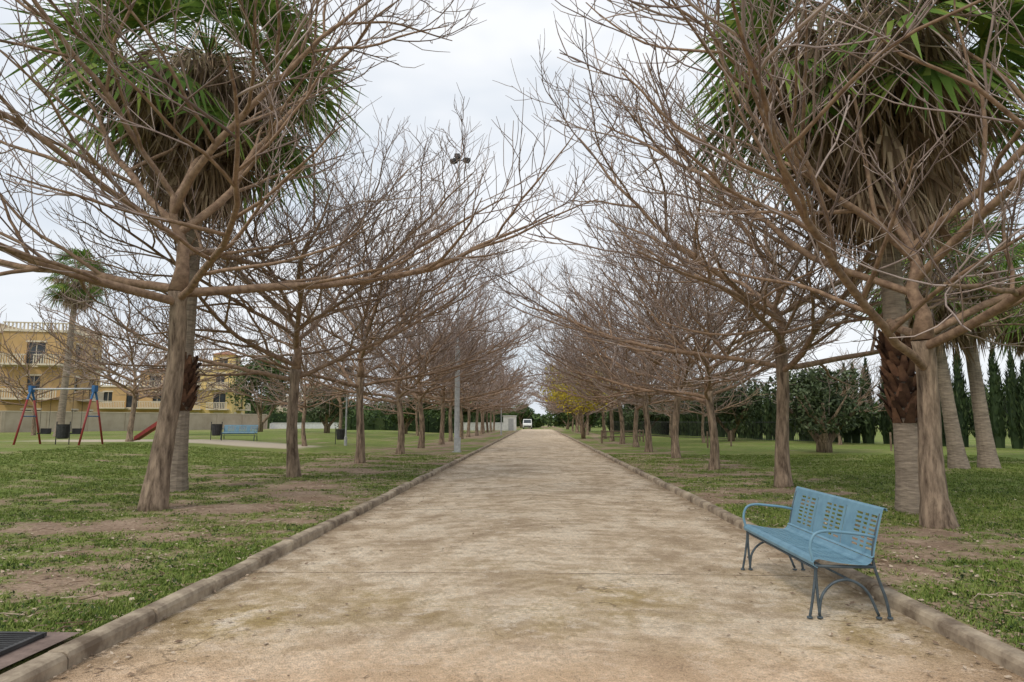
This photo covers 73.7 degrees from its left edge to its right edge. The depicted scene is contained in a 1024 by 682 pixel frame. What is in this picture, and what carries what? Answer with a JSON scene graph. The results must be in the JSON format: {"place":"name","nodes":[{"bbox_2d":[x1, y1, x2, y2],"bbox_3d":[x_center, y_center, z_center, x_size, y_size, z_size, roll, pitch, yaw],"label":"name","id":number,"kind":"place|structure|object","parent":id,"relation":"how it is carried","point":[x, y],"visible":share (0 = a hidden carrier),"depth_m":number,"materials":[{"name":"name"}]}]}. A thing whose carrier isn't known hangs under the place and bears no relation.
{"place":"outdoors","nodes":[
{"label":"outdoors","id":0,"kind":"place"},
{"bbox_2d":[55,422,70,444],"bbox_3d":[-19.716,4.062,29.966,0.560,1.050,0.546,-5,-8,34],"label":"litter bin","id":1,"kind":"object","parent":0,"point":[62,431],"visible":0.87,"depth_m":29.81,"materials":[{"name":"metal"}]},
{"bbox_2d":[0,423,1023,673],"bbox_3d":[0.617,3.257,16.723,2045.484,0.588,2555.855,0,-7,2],"label":"ground","id":2,"kind":"structure","parent":0,"point":[380,443],"depth_m":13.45,"materials":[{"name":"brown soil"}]},
{"bbox_2d":[0,323,18,350],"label":"yellow townhouse","id":3,"kind":"structure","parent":2,"relation":"on","point":[2,325],"depth_m":72.16,"materials":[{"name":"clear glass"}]},
{"bbox_2d":[0,321,104,411],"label":"yellow townhouse","id":4,"kind":"structure","parent":2,"relation":"on","point":[41,364],"depth_m":69.69,"materials":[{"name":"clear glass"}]},
{"bbox_2d":[22,342,94,411],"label":"windows","id":5,"kind":"structure","parent":4,"relation":"in","point":[39,347],"depth_m":69.91,"materials":[{"name":"grey glass"}]},
{"bbox_2d":[12,399,103,444],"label":"legs","id":6,"kind":"object","parent":2,"relation":"on","point":[37,423],"visible":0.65,"depth_m":29.81,"materials":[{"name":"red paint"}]},
{"bbox_2d":[23,385,98,416],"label":"frame tops","id":7,"kind":"object","parent":6,"relation":"on","point":[93,390],"visible":1,"depth_m":29.91,"materials":[{"name":"metal"}]},
{"bbox_2d":[33,388,91,389],"bbox_3d":[-19.723,2.106,29.994,3.000,0.080,0.080,-1,-7,6],"label":"crossbar","id":8,"kind":"object","parent":7,"relation":"attached to","point":[62,388],"visible":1,"depth_m":29.96,"materials":[{"name":"metal"}]},
{"bbox_2d":[37,390,83,433],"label":"swing seats","id":9,"kind":"object","parent":8,"relation":"hanging from","point":[48,430],"visible":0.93,"depth_m":29.88,"materials":[{"name":"rubber"}]},
{"bbox_2d":[0,306,126,434],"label":"bare tree","id":10,"kind":"object","parent":2,"relation":"on","point":[10,386],"visible":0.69,"depth_m":49.23,"materials":[{"name":"brown plant"}]},
{"bbox_2d":[34,246,113,436],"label":"fan palm tree","id":11,"kind":"object","parent":2,"relation":"on","point":[64,287],"visible":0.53,"depth_m":46.19,"materials":[{"name":"plant"}]},
{"bbox_2d":[99,367,164,412],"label":"yellow townhouse","id":12,"kind":"structure","parent":2,"relation":"on","point":[114,401],"depth_m":99.49,"materials":[{"name":"paint"}]},
{"bbox_2d":[104,375,160,406],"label":"windows","id":13,"kind":"structure","parent":12,"relation":"in","point":[107,397],"depth_m":99.87,"materials":[{"name":"grey glass"}]},
{"bbox_2d":[0,412,267,432],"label":"wall","id":14,"kind":"structure","parent":2,"relation":"on","point":[9,421],"depth_m":70.78,"materials":[{"name":"beige concrete"}]},
{"bbox_2d":[0,411,266,414],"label":"coping","id":15,"kind":"object","parent":14,"relation":"on","point":[114,412],"visible":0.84,"depth_m":70.54,"materials":[{"name":"grey concrete"}]},
{"bbox_2d":[132,422,156,440],"bbox_3d":[-16.575,4.095,31.322,1.777,1.511,0.598,0,-7,-3],"label":"playground slide","id":16,"kind":"object","parent":2,"relation":"on","point":[146,432],"visible":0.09,"depth_m":31.09,"materials":[{"name":"red paint"}]},
{"bbox_2d":[25,258,272,441],"bbox_3d":[-19.635,0.682,35.546,10.247,9.212,11.047,-6,-9,41],"label":"bare tree","id":17,"kind":"object","parent":2,"relation":"on","point":[108,370],"visible":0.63,"depth_m":34.48,"materials":[{"name":"brown plant"}]},
{"bbox_2d":[101,321,259,409],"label":"bare tree","id":18,"kind":"object","parent":2,"relation":"on","point":[199,379],"visible":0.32,"depth_m":51.14,"materials":[{"name":"brown plant"}]},
{"bbox_2d":[0,0,369,491],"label":"fan palm tree","id":19,"kind":"object","parent":2,"relation":"on","point":[215,184],"visible":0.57,"depth_m":14.64,"materials":[{"name":"plant"}]},
{"bbox_2d":[210,422,222,439],"bbox_3d":[-16.146,4.941,37.289,0.560,1.050,0.546,-5,-8,34],"label":"litter bin","id":20,"kind":"object","parent":2,"relation":"on","point":[216,429],"visible":0.88,"depth_m":37.12,"materials":[{"name":"metal"}]},
{"bbox_2d":[190,351,250,413],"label":"yellow townhouse","id":21,"kind":"structure","parent":2,"relation":"on","point":[230,407],"depth_m":99.58,"materials":[{"name":"paint"}]},
{"bbox_2d":[196,359,242,408],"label":"windows","id":22,"kind":"structure","parent":21,"relation":"in","point":[222,396],"depth_m":99.65,"materials":[{"name":"grey glass"}]},
{"bbox_2d":[220,425,257,440],"bbox_3d":[-15.561,5.241,38.950,1.911,0.897,0.696,0,-7,-3],"label":"park bench","id":23,"kind":"object","parent":2,"relation":"on","point":[236,430],"visible":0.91,"depth_m":39.17,"materials":[{"name":"blue paint"}]},
{"bbox_2d":[224,348,289,431],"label":"evergreen tree","id":24,"kind":"object","parent":2,"relation":"on","point":[258,409],"visible":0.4,"depth_m":65.30,"materials":[{"name":"green plant"}]},
{"bbox_2d":[0,430,518,681],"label":"concrete kerb","id":25,"kind":"structure","parent":2,"relation":"on","point":[50,664],"depth_m":5.47,"materials":[{"name":"beige concrete"}]},
{"bbox_2d":[1,38,566,477],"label":"bare tree","id":26,"kind":"object","parent":2,"relation":"on","point":[293,468],"visible":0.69,"depth_m":17.37,"materials":[{"name":"brown plant"}]},
{"bbox_2d":[205,305,388,445],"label":"bare tree","id":27,"kind":"object","parent":2,"relation":"on","point":[304,406],"visible":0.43,"depth_m":36.79,"materials":[{"name":"brown plant"}]},
{"bbox_2d":[276,383,324,412],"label":"yellow townhouse","id":28,"kind":"structure","parent":2,"relation":"on","point":[298,403],"depth_m":141.76,"materials":[{"name":"paint"}]},
{"bbox_2d":[0,0,640,511],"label":"bare tree","id":29,"kind":"object","parent":2,"relation":"on","point":[180,288],"visible":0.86,"depth_m":11.47,"materials":[{"name":"brown plant"}]},
{"bbox_2d":[298,386,354,432],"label":"olive tree","id":30,"kind":"object","parent":2,"relation":"on","point":[311,413],"visible":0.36,"depth_m":59.45,"materials":[{"name":"green plant"}]},
{"bbox_2d":[259,321,394,428],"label":"bare tree","id":31,"kind":"object","parent":2,"relation":"on","point":[340,410],"visible":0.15,"depth_m":52.15,"materials":[{"name":"brown plant"}]},
{"bbox_2d":[335,427,344,443],"bbox_3d":[-10.304,5.702,41.016,0.560,1.050,0.546,-5,-8,34],"label":"litter bin","id":32,"kind":"object","parent":2,"relation":"on","point":[339,434],"visible":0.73,"depth_m":40.84,"materials":[{"name":"metal"}]},
{"bbox_2d":[344,367,350,445],"bbox_3d":[-9.741,3.874,40.203,0.502,4.720,0.502,0,-7,2],"label":"street lamp","id":33,"kind":"object","parent":2,"relation":"on","point":[345,440],"visible":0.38,"depth_m":40.05,"materials":[{"name":"metal"}]},
{"bbox_2d":[129,102,576,462],"bbox_3d":[-5.793,-1.477,25.183,14.649,12.056,12.834,7,-9,-44],"label":"bare tree","id":34,"kind":"object","parent":2,"relation":"on","point":[360,385],"visible":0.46,"depth_m":24.27,"materials":[{"name":"brown plant"}]},
{"bbox_2d":[270,423,502,429],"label":"wall","id":35,"kind":"structure","parent":2,"relation":"on","point":[321,426],"depth_m":94.63,"materials":[{"name":"white paint"}]},
{"bbox_2d":[266,407,508,432],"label":"clipped hedge","id":36,"kind":"object","parent":2,"relation":"on","point":[375,420],"visible":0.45,"depth_m":81.82,"materials":[{"name":"green plant"}]},
{"bbox_2d":[246,204,547,453],"bbox_3d":[-4.669,-0.837,32.024,15.033,12.356,13.988,-7,-10,35],"label":"bare tree","id":37,"kind":"object","parent":2,"relation":"on","point":[400,448],"visible":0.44,"depth_m":30.78,"materials":[{"name":"brown plant"}]},
{"bbox_2d":[377,393,434,433],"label":"olive tree","id":38,"kind":"object","parent":2,"relation":"on","point":[394,417],"visible":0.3,"depth_m":69.30,"materials":[{"name":"green plant"}]},
{"bbox_2d":[363,353,468,435],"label":"bare tree","id":39,"kind":"object","parent":2,"relation":"on","point":[416,414],"visible":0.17,"depth_m":65.75,"materials":[{"name":"brown plant"}]},
{"bbox_2d":[289,247,546,447],"bbox_3d":[-4.705,0.470,37.500,13.310,11.025,12.966,-2,-8,15],"label":"bare tree","id":40,"kind":"object","parent":2,"relation":"on","point":[421,440],"visible":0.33,"depth_m":36.97,"materials":[{"name":"brown plant"}]},
{"bbox_2d":[327,269,556,444],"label":"bare tree","id":41,"kind":"object","parent":2,"relation":"on","point":[441,433],"visible":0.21,"depth_m":43.84,"materials":[{"name":"brown plant"}]},
{"bbox_2d":[371,308,529,441],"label":"bare tree","id":42,"kind":"object","parent":2,"relation":"on","point":[450,438],"visible":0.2,"depth_m":50.14,"materials":[{"name":"brown plant"}]},
{"bbox_2d":[427,391,479,421],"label":"evergreen tree","id":43,"kind":"object","parent":2,"relation":"on","point":[447,410],"visible":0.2,"depth_m":86.73,"materials":[{"name":"green plant"}]},
{"bbox_2d":[450,153,470,451],"bbox_3d":[-2.632,-1.920,33.506,1.074,14.780,0.997,0,-7,2],"label":"street lamp","id":44,"kind":"object","parent":2,"relation":"on","point":[457,442],"visible":0.52,"depth_m":32.93,"materials":[{"name":"metal"}]},
{"bbox_2d":[389,303,537,438],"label":"bare tree","id":45,"kind":"object","parent":2,"relation":"on","point":[461,418],"visible":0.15,"depth_m":56.57,"materials":[{"name":"brown plant"}]},
{"bbox_2d":[413,332,533,436],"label":"bare tree","id":46,"kind":"object","parent":2,"relation":"on","point":[468,422],"visible":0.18,"depth_m":63.42,"materials":[{"name":"brown plant"}]},
{"bbox_2d":[426,347,536,433],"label":"bare tree","id":47,"kind":"object","parent":2,"relation":"on","point":[481,429],"visible":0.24,"depth_m":75.91,"materials":[{"name":"brown plant"}]},
{"bbox_2d":[425,331,543,435],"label":"bare tree","id":48,"kind":"object","parent":2,"relation":"on","point":[477,414],"visible":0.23,"depth_m":70.01,"materials":[{"name":"brown plant"}]},
{"bbox_2d":[438,350,540,432],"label":"bare tree","id":49,"kind":"object","parent":2,"relation":"on","point":[484,411],"visible":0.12,"depth_m":83.01,"materials":[{"name":"brown plant"}]},
{"bbox_2d":[462,360,531,431],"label":"bare tree","id":50,"kind":"object","parent":2,"relation":"on","point":[487,426],"visible":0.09,"depth_m":88.80,"materials":[{"name":"brown plant"}]},
{"bbox_2d":[500,386,502,434],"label":"street lamp","id":51,"kind":"object","parent":2,"relation":"on","point":[501,421],"visible":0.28,"depth_m":74.51,"materials":[{"name":"metal"}]},
{"bbox_2d":[503,416,515,430],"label":"utility cabin","id":52,"kind":"object","parent":2,"relation":"on","point":[509,423],"visible":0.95,"depth_m":107.49,"materials":[{"name":"white paint"}]},
{"bbox_2d":[508,419,512,430],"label":"door","id":53,"kind":"structure","parent":52,"relation":"in","point":[510,421],"depth_m":107.42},
{"bbox_2d":[485,359,533,431],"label":"bare tree","id":54,"kind":"object","parent":2,"relation":"on","point":[510,410],"visible":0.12,"depth_m":96.53,"materials":[{"name":"brown plant"}]},
{"bbox_2d":[485,370,534,430],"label":"bare tree","id":55,"kind":"object","parent":2,"relation":"on","point":[506,408],"visible":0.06,"depth_m":101.80,"materials":[{"name":"brown plant"}]},
{"bbox_2d":[509,403,534,427],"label":"evergreen tree","id":56,"kind":"object","parent":2,"relation":"on","point":[520,416],"visible":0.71,"depth_m":148.40,"materials":[{"name":"green plant"}]},
{"bbox_2d":[523,419,531,428],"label":"white van","id":57,"kind":"object","parent":2,"relation":"on","point":[527,422],"visible":0.97,"depth_m":135.11,"materials":[{"name":"paint"}]},
{"bbox_2d":[530,372,576,431],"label":"bare tree","id":58,"kind":"object","parent":2,"relation":"on","point":[559,408],"depth_m":96.65,"materials":[{"name":"brown plant"}]},
{"bbox_2d":[545,403,575,428],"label":"evergreen tree","id":59,"kind":"object","parent":2,"relation":"on","point":[563,417],"visible":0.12,"depth_m":122.94,"materials":[{"name":"green plant"}]},
{"bbox_2d":[518,346,620,424],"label":"bare tree","id":60,"kind":"object","parent":2,"relation":"on","point":[555,392],"visible":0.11,"depth_m":79.16,"materials":[{"name":"brown plant"}]},
{"bbox_2d":[532,375,608,430],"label":"bare tree","id":61,"kind":"object","parent":2,"relation":"on","point":[560,412],"visible":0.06,"depth_m":102.82,"materials":[{"name":"brown plant"}]},
{"bbox_2d":[535,371,613,432],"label":"bare tree","id":62,"kind":"object","parent":2,"relation":"on","point":[548,408],"visible":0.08,"depth_m":86.28,"materials":[{"name":"brown plant"}]},
{"bbox_2d":[530,348,623,434],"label":"bare tree","id":63,"kind":"object","parent":2,"relation":"on","point":[587,429],"visible":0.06,"depth_m":73.54,"materials":[{"name":"brown plant"}]},
{"bbox_2d":[531,353,623,431],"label":"bare tree","id":64,"kind":"object","parent":2,"relation":"on","point":[577,427],"visible":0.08,"depth_m":91.03,"materials":[{"name":"brown plant"}]},
{"bbox_2d":[538,358,624,438],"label":"yellow leaved tree","id":65,"kind":"object","parent":2,"relation":"on","point":[582,427],"visible":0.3,"depth_m":57.04,"materials":[{"name":"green plant"}]},
{"bbox_2d":[565,405,605,430],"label":"evergreen tree","id":66,"kind":"object","parent":2,"relation":"on","point":[593,417],"visible":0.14,"depth_m":97.74,"materials":[{"name":"green plant"}]},
{"bbox_2d":[520,323,665,438],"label":"bare tree","id":67,"kind":"object","parent":2,"relation":"on","point":[603,419],"visible":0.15,"depth_m":56.50,"materials":[{"name":"brown plant"}]},
{"bbox_2d":[522,306,673,440],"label":"bare tree","id":68,"kind":"object","parent":2,"relation":"on","point":[611,405],"visible":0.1,"depth_m":50.37,"materials":[{"name":"brown plant"}]},
{"bbox_2d":[601,429,643,442],"bbox_3d":[8.555,6.817,48.890,1.963,0.950,8.690,-3,-7,24],"label":"wooden fence","id":69,"kind":"object","parent":2,"relation":"on","point":[639,435],"visible":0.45,"depth_m":46.98,"materials":[{"name":"brown wood"}]},
{"bbox_2d":[531,290,717,443],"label":"bare tree","id":70,"kind":"object","parent":2,"relation":"on","point":[622,432],"visible":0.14,"depth_m":44.44,"materials":[{"name":"brown plant"}]},
{"bbox_2d":[245,379,1007,428],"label":"distant trees","id":71,"kind":"object","parent":2,"relation":"on","point":[539,420],"visible":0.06,"depth_m":154.59,"materials":[{"name":"green plant"}]},
{"bbox_2d":[530,261,751,446],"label":"bare tree","id":72,"kind":"object","parent":2,"relation":"on","point":[635,428],"visible":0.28,"depth_m":38.21,"materials":[{"name":"brown plant"}]},
{"bbox_2d":[489,196,804,451],"bbox_3d":[6.108,-0.360,33.677,15.184,11.798,13.329,5,-8,-38],"label":"bare tree","id":73,"kind":"object","parent":2,"relation":"on","point":[648,439],"visible":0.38,"depth_m":32.33,"materials":[{"name":"brown plant"}]},
{"bbox_2d":[623,393,673,428],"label":"olive tree","id":74,"kind":"object","parent":2,"relation":"on","point":[630,416],"visible":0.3,"depth_m":70.30,"materials":[{"name":"green plant"}]},
{"bbox_2d":[627,360,695,437],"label":"bare tree","id":75,"kind":"object","parent":2,"relation":"on","point":[665,411],"visible":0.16,"depth_m":61.03,"materials":[{"name":"brown plant"}]},
{"bbox_2d":[514,148,880,469],"bbox_3d":[6.792,-1.423,21.793,12.908,11.148,13.873,2,-7,-15],"label":"bare tree","id":76,"kind":"object","parent":2,"relation":"on","point":[706,398],"visible":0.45,"depth_m":21.33,"materials":[{"name":"brown plant"}]},
{"bbox_2d":[529,176,867,457],"bbox_3d":[6.622,-0.494,28.075,12.670,10.727,13.006,5,-7,-36],"label":"bare tree","id":77,"kind":"object","parent":2,"relation":"on","point":[675,450],"visible":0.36,"depth_m":27.21,"materials":[{"name":"brown plant"}]},
{"bbox_2d":[640,344,775,442],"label":"bare tree","id":78,"kind":"object","parent":2,"relation":"on","point":[703,414],"visible":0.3,"depth_m":47.11,"materials":[{"name":"brown plant"}]},
{"bbox_2d":[614,421,809,440],"bbox_3d":[15.498,8.177,63.062,2.330,1.550,33.080,2,-7,-18],"label":"metal fence","id":79,"kind":"object","parent":2,"relation":"on","point":[705,422],"visible":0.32,"depth_m":57.82,"materials":[{"name":"metal"}]},
{"bbox_2d":[686,371,772,440],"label":"olive tree","id":80,"kind":"object","parent":2,"relation":"on","point":[739,417],"visible":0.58,"depth_m":49.97,"materials":[{"name":"green plant"}]},
{"bbox_2d":[450,0,1023,487],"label":"bare tree","id":81,"kind":"object","parent":2,"relation":"on","point":[782,468],"visible":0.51,"depth_m":15.36,"materials":[{"name":"brown plant"}]},
{"bbox_2d":[540,0,1023,528],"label":"bare tree","id":82,"kind":"object","parent":2,"relation":"on","point":[936,510],"visible":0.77,"depth_m":8.75,"materials":[{"name":"brown plant"}]},
{"bbox_2d":[555,430,1023,677],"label":"concrete kerb","id":83,"kind":"structure","parent":2,"relation":"on","point":[998,652],"depth_m":5.42,"materials":[{"name":"beige concrete"}]},
{"bbox_2d":[706,430,891,450],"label":"wooden posts","id":84,"kind":"object","parent":2,"relation":"on","point":[890,436],"visible":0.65,"depth_m":37.20,"materials":[{"name":"brown wood"}]},
{"bbox_2d":[607,343,1023,448],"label":"cypress hedge","id":85,"kind":"object","parent":2,"relation":"on","point":[1013,416],"visible":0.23,"depth_m":39.44,"materials":[{"name":"green plant"}]},
{"bbox_2d":[762,365,880,452],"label":"olive tree","id":86,"kind":"object","parent":2,"relation":"on","point":[815,405],"visible":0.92,"depth_m":31.74,"materials":[{"name":"green plant"}]},
{"bbox_2d":[773,345,885,444],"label":"bare tree","id":87,"kind":"object","parent":2,"relation":"on","point":[844,392],"visible":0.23,"depth_m":41.47,"materials":[{"name":"brown plant"}]},
{"bbox_2d":[789,377,873,426],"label":"olive tree","id":88,"kind":"object","parent":2,"relation":"on","point":[854,394],"visible":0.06,"depth_m":44.77,"materials":[{"name":"green plant"}]},
{"bbox_2d":[667,0,1023,514],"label":"fan palm tree","id":89,"kind":"object","parent":2,"relation":"on","point":[897,371],"visible":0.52,"depth_m":11.10,"materials":[{"name":"plant"}]},
{"bbox_2d":[850,219,1019,468],"bbox_3d":[13.317,-0.019,21.873,4.680,8.298,5.033,0,-7,2],"label":"fan palm tree","id":90,"kind":"object","parent":2,"relation":"on","point":[956,454],"visible":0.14,"depth_m":21.27,"materials":[{"name":"plant"}]},
{"bbox_2d":[902,210,1023,468],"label":"fan palm tree","id":91,"kind":"object","parent":2,"relation":"on","point":[987,456],"visible":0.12,"depth_m":21.58,"materials":[{"name":"plant"}]},
{"bbox_2d":[960,239,1023,362],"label":"fan palm tree","id":92,"kind":"object","parent":2,"relation":"on","point":[1008,338],"visible":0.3,"depth_m":25.42,"materials":[{"name":"green plant"}]},
{"bbox_2d":[0,632,1023,668],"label":"cross paving","id":93,"kind":"structure","parent":0,"point":[27,650],"depth_m":4.35,"materials":[{"name":"grey concrete"}]},
{"bbox_2d":[0,631,46,655],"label":"drain grate","id":94,"kind":"object","parent":93,"relation":"on","point":[10,641],"visible":1,"depth_m":4.44,"materials":[{"name":"metal"}]},
{"bbox_2d":[0,0,1023,416],"label":"sky","id":95,"kind":"structure","parent":0,"point":[482,53],"materials":[{"name":"white"}]},
{"bbox_2d":[46,429,1023,681],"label":"sandy path","id":96,"kind":"structure","parent":0,"point":[556,566],"depth_m":5.74,"materials":[{"name":"beige sand"}]},
{"bbox_2d":[0,452,1023,681],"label":"fallen leaves","id":97,"kind":"object","parent":96,"relation":"on","point":[178,640],"depth_m":8.02,"materials":[{"name":"brown plant"}]},
{"bbox_2d":[741,486,892,619],"bbox_3d":[2.681,1.853,6.274,0.663,0.854,1.820,0,-7,2],"label":"park bench","id":98,"kind":"object","parent":96,"relation":"on","point":[807,548],"visible":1,"depth_m":5.95,"materials":[{"name":"blue paint"}]}
]}

